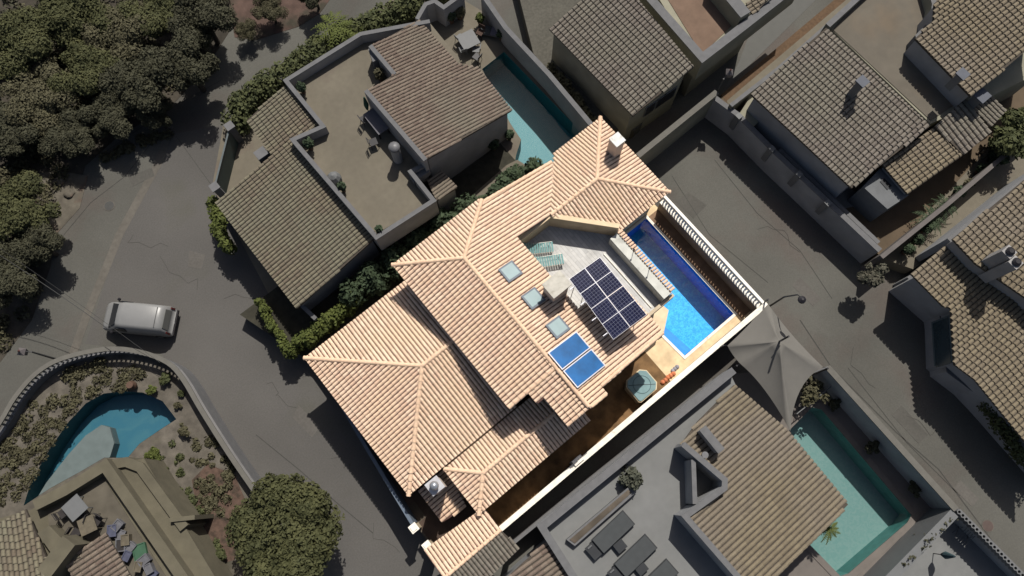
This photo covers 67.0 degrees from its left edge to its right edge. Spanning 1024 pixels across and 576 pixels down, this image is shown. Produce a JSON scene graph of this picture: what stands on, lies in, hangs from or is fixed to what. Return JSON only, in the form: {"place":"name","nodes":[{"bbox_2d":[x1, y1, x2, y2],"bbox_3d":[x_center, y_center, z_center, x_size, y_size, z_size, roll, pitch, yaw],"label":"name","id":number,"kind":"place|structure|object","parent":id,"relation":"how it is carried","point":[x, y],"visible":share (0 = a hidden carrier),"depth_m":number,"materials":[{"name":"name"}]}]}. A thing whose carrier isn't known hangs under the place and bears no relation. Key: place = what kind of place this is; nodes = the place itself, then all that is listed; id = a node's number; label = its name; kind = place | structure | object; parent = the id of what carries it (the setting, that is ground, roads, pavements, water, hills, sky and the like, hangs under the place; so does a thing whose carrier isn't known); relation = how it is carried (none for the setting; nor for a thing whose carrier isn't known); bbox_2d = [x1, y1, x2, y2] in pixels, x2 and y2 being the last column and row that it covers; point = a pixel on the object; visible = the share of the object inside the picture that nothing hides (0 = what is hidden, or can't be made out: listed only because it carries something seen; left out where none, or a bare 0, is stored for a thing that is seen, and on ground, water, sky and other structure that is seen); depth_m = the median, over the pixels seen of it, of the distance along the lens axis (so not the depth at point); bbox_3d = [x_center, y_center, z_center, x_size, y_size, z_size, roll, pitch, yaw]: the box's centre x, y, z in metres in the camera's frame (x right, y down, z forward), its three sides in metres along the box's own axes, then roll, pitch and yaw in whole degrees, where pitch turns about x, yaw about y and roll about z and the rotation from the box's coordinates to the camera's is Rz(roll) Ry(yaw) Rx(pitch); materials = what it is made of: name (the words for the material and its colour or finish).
{"place":"outdoors","nodes":[
{"label":"outdoors","id":0,"kind":"place"},
{"bbox_2d":[0,0,229,361],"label":"verge soil","id":1,"kind":"structure","parent":0,"point":[77,165],"depth_m":49.30,"materials":[{"name":"soil"}]},
{"bbox_2d":[0,239,38,309],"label":"woodland tree","id":2,"kind":"object","parent":1,"relation":"on","point":[13,281],"visible":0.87,"depth_m":44.40,"materials":[{"name":"green plant"}]},
{"bbox_2d":[0,101,39,156],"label":"woodland tree","id":3,"kind":"object","parent":1,"relation":"on","point":[14,139],"visible":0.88,"depth_m":46.85,"materials":[{"name":"green plant"}]},
{"bbox_2d":[0,5,57,82],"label":"woodland tree","id":4,"kind":"object","parent":1,"relation":"on","point":[25,41],"visible":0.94,"depth_m":47.71,"materials":[{"name":"green plant"}]},
{"bbox_2d":[0,170,61,240],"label":"woodland tree","id":5,"kind":"object","parent":1,"relation":"on","point":[19,208],"visible":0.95,"depth_m":45.25,"materials":[{"name":"green plant"}]},
{"bbox_2d":[7,220,65,270],"bbox_3d":[-28.207,-2.126,46.317,3.400,4.162,3.459,36,78,9],"label":"woodland tree","id":6,"kind":"object","parent":1,"relation":"on","point":[42,244],"visible":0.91,"depth_m":44.79,"materials":[{"name":"green plant"}]},
{"bbox_2d":[0,55,80,136],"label":"woodland tree","id":7,"kind":"object","parent":1,"relation":"on","point":[38,100],"visible":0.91,"depth_m":47.43,"materials":[{"name":"green plant"}]},
{"bbox_2d":[37,108,95,157],"bbox_3d":[-27.449,-8.945,48.353,3.459,3.469,3.400,-23,76,-6],"label":"woodland tree","id":8,"kind":"object","parent":1,"relation":"on","point":[70,137],"visible":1,"depth_m":47.05,"materials":[{"name":"green plant"}]},
{"bbox_2d":[37,0,116,53],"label":"woodland tree","id":9,"kind":"object","parent":1,"relation":"on","point":[72,15],"visible":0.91,"depth_m":48.28,"materials":[{"name":"green plant"}]},
{"bbox_2d":[46,43,124,98],"bbox_3d":[-26.265,-13.208,49.178,4.974,4.412,3.934,-1,75,0],"label":"woodland tree","id":10,"kind":"object","parent":1,"relation":"on","point":[87,69],"visible":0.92,"depth_m":47.41,"materials":[{"name":"green plant"}]},
{"bbox_2d":[76,88,133,139],"bbox_3d":[-24.618,-10.238,48.578,3.513,3.816,3.575,-30,77,-7],"label":"woodland tree","id":11,"kind":"object","parent":1,"relation":"on","point":[107,113],"visible":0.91,"depth_m":47.22,"materials":[{"name":"green plant"}]},
{"bbox_2d":[0,0,224,353],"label":"undergrowth","id":12,"kind":"object","parent":1,"relation":"on","point":[19,168],"visible":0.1,"depth_m":48.84,"materials":[{"name":"green plant"}]},
{"bbox_2d":[80,0,153,61],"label":"woodland tree","id":13,"kind":"object","parent":1,"relation":"on","point":[123,39],"visible":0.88,"depth_m":48.18,"materials":[{"name":"green plant"}]},
{"bbox_2d":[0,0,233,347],"bbox_3d":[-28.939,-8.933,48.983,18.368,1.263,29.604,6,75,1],"label":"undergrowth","id":14,"kind":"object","parent":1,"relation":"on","point":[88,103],"visible":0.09,"depth_m":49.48,"materials":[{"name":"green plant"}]},
{"bbox_2d":[96,45,165,113],"bbox_3d":[-23.317,-12.440,48.807,4.612,4.856,4.533,6,75,2],"label":"woodland tree","id":15,"kind":"object","parent":1,"relation":"on","point":[130,85],"visible":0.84,"depth_m":46.89,"materials":[{"name":"green plant"}]},
{"bbox_2d":[115,0,190,38],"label":"woodland tree","id":16,"kind":"object","parent":1,"relation":"on","point":[160,11],"visible":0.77,"depth_m":48.41,"materials":[{"name":"green plant"}]},
{"bbox_2d":[165,0,238,48],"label":"woodland tree","id":17,"kind":"object","parent":1,"relation":"on","point":[206,18],"visible":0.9,"depth_m":47.93,"materials":[{"name":"green plant"}]},
{"bbox_2d":[229,0,328,39],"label":"verge bank","id":18,"kind":"structure","parent":0,"point":[300,13],"depth_m":51.96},
{"bbox_2d":[233,18,256,40],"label":"woodland tree","id":19,"kind":"object","parent":18,"relation":"on","point":[247,30],"visible":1,"depth_m":50.16,"materials":[{"name":"green plant"}]},
{"bbox_2d":[250,0,289,22],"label":"woodland tree","id":20,"kind":"object","parent":18,"relation":"on","point":[270,10],"visible":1,"depth_m":50.08,"materials":[{"name":"green plant"}]},
{"bbox_2d":[213,0,570,292],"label":"patio","id":21,"kind":"structure","parent":0,"point":[246,162],"depth_m":49.05,"materials":[{"name":"concrete"}]},
{"bbox_2d":[209,181,225,197],"bbox_3d":[-17.564,-5.742,46.546,0.520,1.930,0.520,-38,78,-9],"label":"gate post","id":22,"kind":"object","parent":21,"relation":"on","point":[214,186],"visible":0.82,"depth_m":45.66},
{"bbox_2d":[215,131,238,192],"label":"sliding gate","id":23,"kind":"structure","parent":22,"relation":"attached to","point":[226,163],"depth_m":47.01,"materials":[{"name":"grey metal"}]},
{"bbox_2d":[205,195,237,254],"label":"hedge","id":24,"kind":"object","parent":21,"relation":"on","point":[217,226],"visible":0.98,"depth_m":46.04,"materials":[{"name":"green plant"}]},
{"bbox_2d":[311,10,354,48],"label":"bush","id":25,"kind":"object","parent":21,"relation":"on","point":[337,24],"visible":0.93,"depth_m":48.18,"materials":[{"name":"green plant"}]},
{"bbox_2d":[220,0,449,134],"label":"hedge","id":26,"kind":"object","parent":21,"relation":"on","point":[261,91],"visible":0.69,"depth_m":48.32,"materials":[{"name":"green plant"}]},
{"bbox_2d":[456,29,480,50],"bbox_3d":[-2.795,-15.790,49.786,1.160,0.742,1.160,-29,77,-7],"label":"garden table","id":27,"kind":"object","parent":21,"relation":"on","point":[468,39],"visible":0.93,"depth_m":49.43,"materials":[{"name":"white paint"}]},
{"bbox_2d":[482,52,574,163],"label":"swimming pool","id":28,"kind":"structure","parent":21,"relation":"in","point":[541,123],"depth_m":50.48,"materials":[{"name":"liquid"}]},
{"bbox_2d":[0,0,1023,575],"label":"road","id":29,"kind":"structure","parent":0,"point":[880,330],"depth_m":47.20,"materials":[{"name":"asphalt"}]},
{"bbox_2d":[37,171,87,231],"bbox_3d":[-28.483,-6.191,48.785,3.668,0.010,4.799,-38,78,-9],"label":"dirt patch","id":30,"kind":"object","parent":29,"relation":"on","point":[70,207],"visible":0.58,"depth_m":48.65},
{"bbox_2d":[68,126,172,353],"bbox_3d":[-24.345,-2.748,47.884,0.914,0.004,16.731,16,76,4],"label":"drain strip","id":31,"kind":"object","parent":29,"relation":"on","point":[110,256],"visible":0.77,"depth_m":47.83,"materials":[{"name":"concrete"}]},
{"bbox_2d":[0,354,251,575],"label":"garden","id":32,"kind":"object","parent":29,"relation":"on","point":[189,416],"visible":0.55,"depth_m":43.90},
{"bbox_2d":[0,357,147,506],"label":"ground cover","id":33,"kind":"object","parent":32,"relation":"on","point":[97,363],"visible":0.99,"depth_m":43.91,"materials":[{"name":"green plant"}]},
{"bbox_2d":[24,392,175,504],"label":"swimming pool","id":34,"kind":"structure","parent":32,"relation":"in","point":[114,425],"depth_m":44.93,"materials":[{"name":"liquid"}]},
{"bbox_2d":[0,457,232,575],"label":"ochre house","id":35,"kind":"structure","parent":32,"relation":"on","point":[149,503],"depth_m":40.04,"materials":[{"name":"paint"}]},
{"bbox_2d":[61,494,92,521],"bbox_3d":[-22.503,11.401,40.151,1.000,0.742,1.000,44,79,10],"label":"garden table","id":36,"kind":"object","parent":35,"relation":"on","point":[74,507],"visible":0.93,"depth_m":39.80,"materials":[{"name":"white paint"}]},
{"bbox_2d":[152,439,221,547],"bbox_3d":[-18.040,11.756,42.785,1.711,0.379,7.274,-28,77,-7],"label":"ground cover","id":37,"kind":"object","parent":32,"relation":"on","point":[181,473],"visible":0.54,"depth_m":42.95,"materials":[{"name":"green plant"}]},
{"bbox_2d":[189,434,235,517],"bbox_3d":[-16.633,10.446,43.136,2.483,0.404,4.750,-16,76,-4],"label":"ground cover","id":38,"kind":"object","parent":32,"relation":"on","point":[226,475],"visible":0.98,"depth_m":43.03,"materials":[{"name":"green plant"}]},
{"bbox_2d":[192,464,243,561],"bbox_3d":[-15.960,12.437,43.311,2.722,1.158,5.464,-22,76,-6],"label":"garden bed","id":39,"kind":"object","parent":32,"relation":"on","point":[215,526],"visible":0.41,"depth_m":42.82,"materials":[{"name":"red soil"}]},
{"bbox_2d":[0,346,262,490],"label":"curved wall","id":40,"kind":"structure","parent":29,"relation":"on","point":[228,443],"depth_m":43.74,"materials":[{"name":"grey paint"}]},
{"bbox_2d":[98,128,173,162],"bbox_3d":[-24.070,-9.245,49.426,4.937,0.478,1.259,-22,76,-6],"label":"ground cover","id":41,"kind":"object","parent":29,"relation":"on","point":[121,149],"visible":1,"depth_m":49.38,"materials":[{"name":"green plant"}]},
{"bbox_2d":[132,97,172,129],"bbox_3d":[-22.120,-10.747,48.947,2.422,3.122,2.380,-37,78,-9],"label":"woodland tree","id":42,"kind":"object","parent":29,"relation":"on","point":[155,120],"visible":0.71,"depth_m":47.79,"materials":[{"name":"green plant"}]},
{"bbox_2d":[85,125,440,575],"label":"road","id":43,"kind":"structure","parent":29,"relation":"on","point":[226,353],"depth_m":46.08,"materials":[{"name":"asphalt"}]},
{"bbox_2d":[103,298,178,337],"bbox_3d":[-22.102,1.792,45.724,4.200,1.870,2.180,5,75,1],"label":"parked van","id":44,"kind":"object","parent":43,"relation":"on","point":[127,317],"visible":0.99,"depth_m":44.99,"materials":[{"name":"white metal"}]},
{"bbox_2d":[224,472,344,575],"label":"round tree","id":45,"kind":"object","parent":43,"relation":"on","point":[296,542],"visible":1,"depth_m":38.64,"materials":[{"name":"green plant"}]},
{"bbox_2d":[293,406,319,436],"bbox_3d":[-12.058,7.771,45.106,1.919,0.010,0.737,42,79,10],"label":"road patch","id":46,"kind":"object","parent":43,"relation":"on","point":[308,424],"visible":1,"depth_m":45.10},
{"bbox_2d":[215,19,511,309],"bbox_3d":[-8.915,-7.917,45.938,16.831,6.516,11.755,-38,78,-9],"label":"terrace villa","id":47,"kind":"object","parent":29,"relation":"on","point":[301,223],"visible":1,"depth_m":44.32,"materials":[{"name":"tile"}]},
{"bbox_2d":[363,108,389,138],"bbox_3d":[-7.801,-9.463,44.669,0.720,0.720,1.600,-36,78,-9],"label":"garden table","id":48,"kind":"object","parent":47,"relation":"on","point":[375,121],"visible":0.96,"depth_m":44.32,"materials":[{"name":"metal"}]},
{"bbox_2d":[240,143,515,356],"bbox_3d":[-7.184,-2.173,47.166,18.800,1.168,5.000,-38,78,-9],"label":"garden strip","id":49,"kind":"object","parent":29,"relation":"on","point":[290,319],"visible":0.23,"depth_m":45.79,"materials":[{"name":"soil"}]},
{"bbox_2d":[254,297,298,357],"bbox_3d":[-13.708,2.355,44.657,0.868,1.570,4.280,-33,78,-8],"label":"hedge","id":50,"kind":"object","parent":49,"relation":"on","point":[265,312],"visible":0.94,"depth_m":44.43,"materials":[{"name":"green plant"}]},
{"bbox_2d":[280,291,362,359],"bbox_3d":[-10.957,2.116,44.675,5.655,1.675,1.501,-38,78,-9],"label":"hedge","id":51,"kind":"object","parent":49,"relation":"on","point":[332,318],"visible":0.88,"depth_m":44.29,"materials":[{"name":"green plant"}]},
{"bbox_2d":[337,192,477,309],"bbox_3d":[-5.819,-2.187,45.287,10.440,2.763,2.597,-38,78,-9],"label":"hedge","id":52,"kind":"object","parent":49,"relation":"on","point":[372,279],"visible":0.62,"depth_m":44.59,"materials":[{"name":"green plant"}]},
{"bbox_2d":[467,156,543,206],"bbox_3d":[-0.441,-5.904,46.263,5.602,2.730,1.894,-42,79,-10],"label":"hedge","id":53,"kind":"object","parent":49,"relation":"on","point":[508,175],"visible":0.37,"depth_m":45.51,"materials":[{"name":"green plant"}]},
{"bbox_2d":[342,409,417,523],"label":"boundary wall","id":54,"kind":"structure","parent":29,"relation":"on","point":[392,487],"depth_m":41.89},
{"bbox_2d":[415,0,465,26],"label":"white wall","id":55,"kind":"structure","parent":29,"relation":"on","point":[433,10],"depth_m":49.20,"materials":[{"name":"grey paint"}]},
{"bbox_2d":[481,0,592,135],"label":"white wall","id":56,"kind":"structure","parent":29,"relation":"on","point":[537,69],"depth_m":48.34,"materials":[{"name":"grey paint"}]},
{"bbox_2d":[376,204,751,539],"bbox_3d":[1.126,3.374,45.714,22.800,1.142,15.000,-38,78,-9],"label":"villa plot","id":57,"kind":"object","parent":29,"relation":"on","point":[418,513],"visible":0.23,"depth_m":42.89,"materials":[{"name":"stone"}]},
{"bbox_2d":[411,463,498,541],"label":"entry yard","id":58,"kind":"structure","parent":57,"relation":"on","point":[434,528],"depth_m":42.62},
{"bbox_2d":[303,116,674,575],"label":"tiled villa","id":59,"kind":"object","parent":57,"relation":"on","point":[435,361],"visible":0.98,"depth_m":40.58,"materials":[{"name":"tile"}]},
{"bbox_2d":[451,531,519,575],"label":"porch","id":60,"kind":"object","parent":59,"relation":"attached to","point":[494,554],"visible":1,"depth_m":39.47,"materials":[{"name":"tile"}]},
{"bbox_2d":[548,331,589,369],"bbox_3d":[2.888,3.155,38.984,1.940,0.786,1.105,-38,78,-9],"label":"solar collector","id":61,"kind":"object","parent":59,"relation":"on","point":[565,353],"visible":1,"depth_m":38.88,"materials":[{"name":"glass"}]},
{"bbox_2d":[563,349,605,387],"bbox_3d":[3.628,4.028,38.753,1.940,0.786,1.100,-38,78,-9],"label":"solar collector","id":62,"kind":"object","parent":59,"relation":"on","point":[584,368],"visible":1,"depth_m":38.65,"materials":[{"name":"glass"}]},
{"bbox_2d":[569,258,646,338],"bbox_3d":[4.703,0.999,40.823,2.660,3.552,3.874,-38,78,-9],"label":"solar array","id":63,"kind":"object","parent":59,"relation":"on","point":[611,311],"visible":0.98,"depth_m":39.21,"materials":[{"name":"glass"}]},
{"bbox_2d":[449,351,669,525],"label":"side yard","id":64,"kind":"structure","parent":57,"relation":"on","point":[614,409],"depth_m":43.76,"materials":[{"name":"tile"}]},
{"bbox_2d":[624,369,656,403],"bbox_3d":[7.309,5.559,43.998,1.545,1.023,1.463,-38,78,-9],"label":"hot tub","id":65,"kind":"object","parent":64,"relation":"on","point":[640,386],"visible":1,"depth_m":43.54,"materials":[{"name":"plastic"}]},
{"bbox_2d":[550,197,751,380],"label":"pool deck","id":66,"kind":"structure","parent":57,"relation":"on","point":[663,355],"depth_m":45.02,"materials":[{"name":"stone"}]},
{"bbox_2d":[622,215,736,359],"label":"swimming pool","id":67,"kind":"structure","parent":66,"relation":"in","point":[693,314],"depth_m":47.34,"materials":[{"name":"liquid"}]},
{"bbox_2d":[517,0,682,137],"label":"yard","id":68,"kind":"structure","parent":29,"relation":"on","point":[540,18],"depth_m":50.52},
{"bbox_2d":[546,62,596,121],"bbox_3d":[3.770,-12.223,48.693,0.923,1.221,5.097,-35,78,-9],"label":"hedge","id":69,"kind":"object","parent":68,"relation":"on","point":[565,83],"visible":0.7,"depth_m":48.45,"materials":[{"name":"green plant"}]},
{"bbox_2d":[549,0,793,139],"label":"olive house","id":70,"kind":"structure","parent":68,"relation":"on","point":[626,66],"depth_m":46.22,"materials":[{"name":"tile"}]},
{"bbox_2d":[512,376,717,542],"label":"lane wall","id":71,"kind":"structure","parent":29,"relation":"on","point":[523,533],"depth_m":42.78,"materials":[{"name":"grey paint"}]},
{"bbox_2d":[499,302,767,530],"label":"garden wall","id":72,"kind":"structure","parent":29,"relation":"on","point":[577,461],"depth_m":42.22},
{"bbox_2d":[502,367,847,575],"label":"sandy villa","id":73,"kind":"object","parent":29,"relation":"on","point":[736,481],"visible":1,"depth_m":39.49,"materials":[{"name":"beige ceramic"}]},
{"bbox_2d":[585,510,634,559],"bbox_3d":[4.947,12.591,39.349,2.740,0.420,0.920,-40,79,-10],"label":"sun lounger","id":74,"kind":"object","parent":73,"relation":"on","point":[610,534],"visible":1,"depth_m":39.16,"materials":[{"name":"fabric"}]},
{"bbox_2d":[607,534,656,575],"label":"sun lounger","id":75,"kind":"object","parent":73,"relation":"on","point":[633,557],"visible":1,"depth_m":38.89,"materials":[{"name":"fabric"}]},
{"bbox_2d":[648,558,678,575],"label":"sun lounger","id":76,"kind":"object","parent":73,"relation":"on","point":[665,567],"visible":1,"depth_m":38.73,"materials":[{"name":"fabric"}]},
{"bbox_2d":[636,90,718,164],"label":"lane wall","id":77,"kind":"structure","parent":29,"relation":"on","point":[671,135],"depth_m":47.24,"materials":[{"name":"beige paint"}]},
{"bbox_2d":[676,192,705,217],"bbox_3d":[11.306,-5.268,48.551,1.308,0.010,1.524,-38,78,-9],"label":"road patch","id":78,"kind":"object","parent":29,"relation":"on","point":[697,205],"visible":1,"depth_m":48.54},
{"bbox_2d":[649,210,750,317],"bbox_3d":[11.216,-1.363,46.951,0.780,1.170,8.200,-38,78,-9],"label":"deck strip","id":79,"kind":"object","parent":29,"relation":"on","point":[709,274],"visible":0.77,"depth_m":46.36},
{"bbox_2d":[657,195,763,311],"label":"balustrade wall","id":80,"kind":"structure","parent":29,"relation":"on","point":[712,260],"depth_m":45.38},
{"bbox_2d":[728,25,824,126],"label":"yard wall","id":81,"kind":"structure","parent":29,"relation":"on","point":[741,100],"depth_m":47.77,"materials":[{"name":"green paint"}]},
{"bbox_2d":[705,96,881,262],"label":"street wall","id":82,"kind":"structure","parent":29,"relation":"on","point":[832,216],"depth_m":47.25,"materials":[{"name":"grey paint"}]},
{"bbox_2d":[792,278,820,306],"bbox_3d":[17.945,0.238,47.096,0.738,0.010,1.806,-40,79,-10],"label":"road patch","id":83,"kind":"object","parent":29,"relation":"on","point":[806,291],"visible":1,"depth_m":47.08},
{"bbox_2d":[720,87,1023,259],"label":"yard","id":84,"kind":"structure","parent":29,"relation":"on","point":[888,228],"depth_m":47.50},
{"bbox_2d":[747,0,1023,221],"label":"beige house","id":85,"kind":"structure","parent":84,"relation":"on","point":[854,93],"depth_m":45.05,"materials":[{"name":"tile"}]},
{"bbox_2d":[988,107,1023,160],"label":"garden shrub","id":86,"kind":"object","parent":84,"relation":"on","point":[1005,140],"visible":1,"depth_m":45.90,"materials":[{"name":"green plant"}]},
{"bbox_2d":[857,262,889,287],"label":"flowering shrub","id":87,"kind":"object","parent":29,"relation":"on","point":[874,278],"visible":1,"depth_m":44.75,"materials":[{"name":"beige plant"}]},
{"bbox_2d":[812,365,957,510],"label":"street wall","id":88,"kind":"structure","parent":29,"relation":"on","point":[891,447],"depth_m":42.25,"materials":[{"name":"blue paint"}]},
{"bbox_2d":[892,405,927,443],"bbox_3d":[23.182,7.948,45.059,0.856,0.010,2.157,-38,78,-9],"label":"road patch","id":89,"kind":"object","parent":29,"relation":"on","point":[911,426],"visible":1,"depth_m":45.05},
{"bbox_2d":[863,508,957,575],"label":"party wall","id":90,"kind":"structure","parent":29,"relation":"on","point":[905,546],"depth_m":40.71,"materials":[{"name":"white paint"}]},
{"bbox_2d":[860,155,1006,270],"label":"yard wall","id":91,"kind":"structure","parent":29,"relation":"on","point":[929,218],"depth_m":45.76,"materials":[{"name":"pink paint"}]},
{"bbox_2d":[876,149,1023,273],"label":"yard","id":92,"kind":"structure","parent":29,"relation":"on","point":[991,182],"depth_m":47.39,"materials":[{"name":"concrete"}]},
{"bbox_2d":[889,174,1023,441],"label":"corner house","id":93,"kind":"structure","parent":29,"relation":"on","point":[965,282],"depth_m":42.32,"materials":[{"name":"tile"}]},
{"bbox_2d":[931,315,951,367],"bbox_3d":[24.435,3.055,43.875,0.122,2.000,2.716,4,75,1],"label":"window","id":94,"kind":"structure","parent":93,"relation":"in","point":[941,328],"depth_m":43.83,"materials":[{"name":"blue glass"}]},
{"bbox_2d":[893,275,1023,471],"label":"yard","id":95,"kind":"structure","parent":29,"relation":"on","point":[949,380],"depth_m":44.67,"materials":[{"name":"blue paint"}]},
{"bbox_2d":[976,402,1023,467],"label":"hedge","id":96,"kind":"object","parent":95,"relation":"on","point":[1016,451],"visible":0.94,"depth_m":43.02,"materials":[{"name":"green plant"}]},
{"bbox_2d":[953,509,1023,575],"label":"street wall","id":97,"kind":"structure","parent":29,"relation":"on","point":[994,553],"depth_m":41.00,"materials":[{"name":"white paint"}]},
{"bbox_2d":[723,0,814,90],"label":"path","id":98,"kind":"structure","parent":0,"point":[762,39],"depth_m":51.62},
{"bbox_2d":[720,0,844,101],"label":"path","id":99,"kind":"structure","parent":0,"point":[765,62],"depth_m":50.04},
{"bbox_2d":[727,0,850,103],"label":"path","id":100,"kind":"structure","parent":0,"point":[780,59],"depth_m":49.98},
{"bbox_2d":[732,368,930,575],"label":"patio","id":101,"kind":"structure","parent":0,"point":[805,563],"depth_m":43.48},
{"bbox_2d":[712,298,828,434],"bbox_3d":[14.586,4.233,42.168,4.492,5.300,6.240,-38,78,-9],"label":"shade sail","id":102,"kind":"object","parent":101,"relation":"on","point":[776,359],"visible":0.98,"depth_m":42.00,"materials":[{"name":"fabric"}]},
{"bbox_2d":[799,376,830,406],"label":"bare shrub","id":103,"kind":"object","parent":101,"relation":"on","point":[809,395],"visible":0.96,"depth_m":43.24,"materials":[{"name":"green plant"}]},
{"bbox_2d":[783,402,918,575],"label":"swimming pool","id":104,"kind":"structure","parent":101,"relation":"in","point":[878,517],"depth_m":44.05,"materials":[{"name":"liquid"}]},
{"bbox_2d":[901,522,1006,575],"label":"patio","id":105,"kind":"structure","parent":0,"point":[971,558],"depth_m":42.08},
{"label":"ground","id":106,"kind":"structure","parent":0,"visible":0},
{"bbox_2d":[139,23,220,92],"bbox_3d":[-20.139,-13.758,48.920,4.420,5.550,4.497,13,76,3],"label":"woodland tree","id":107,"kind":"object","parent":106,"relation":"on","point":[178,65],"visible":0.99,"depth_m":46.74,"materials":[{"name":"green plant"}]},
{"bbox_2d":[617,464,643,490],"bbox_3d":[6.016,10.212,41.819,1.368,5.225,1.648,-38,78,-9],"label":"planter tree","id":108,"kind":"object","parent":106,"relation":"on","point":[632,479],"visible":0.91,"depth_m":39.72,"materials":[{"name":"green plant"}]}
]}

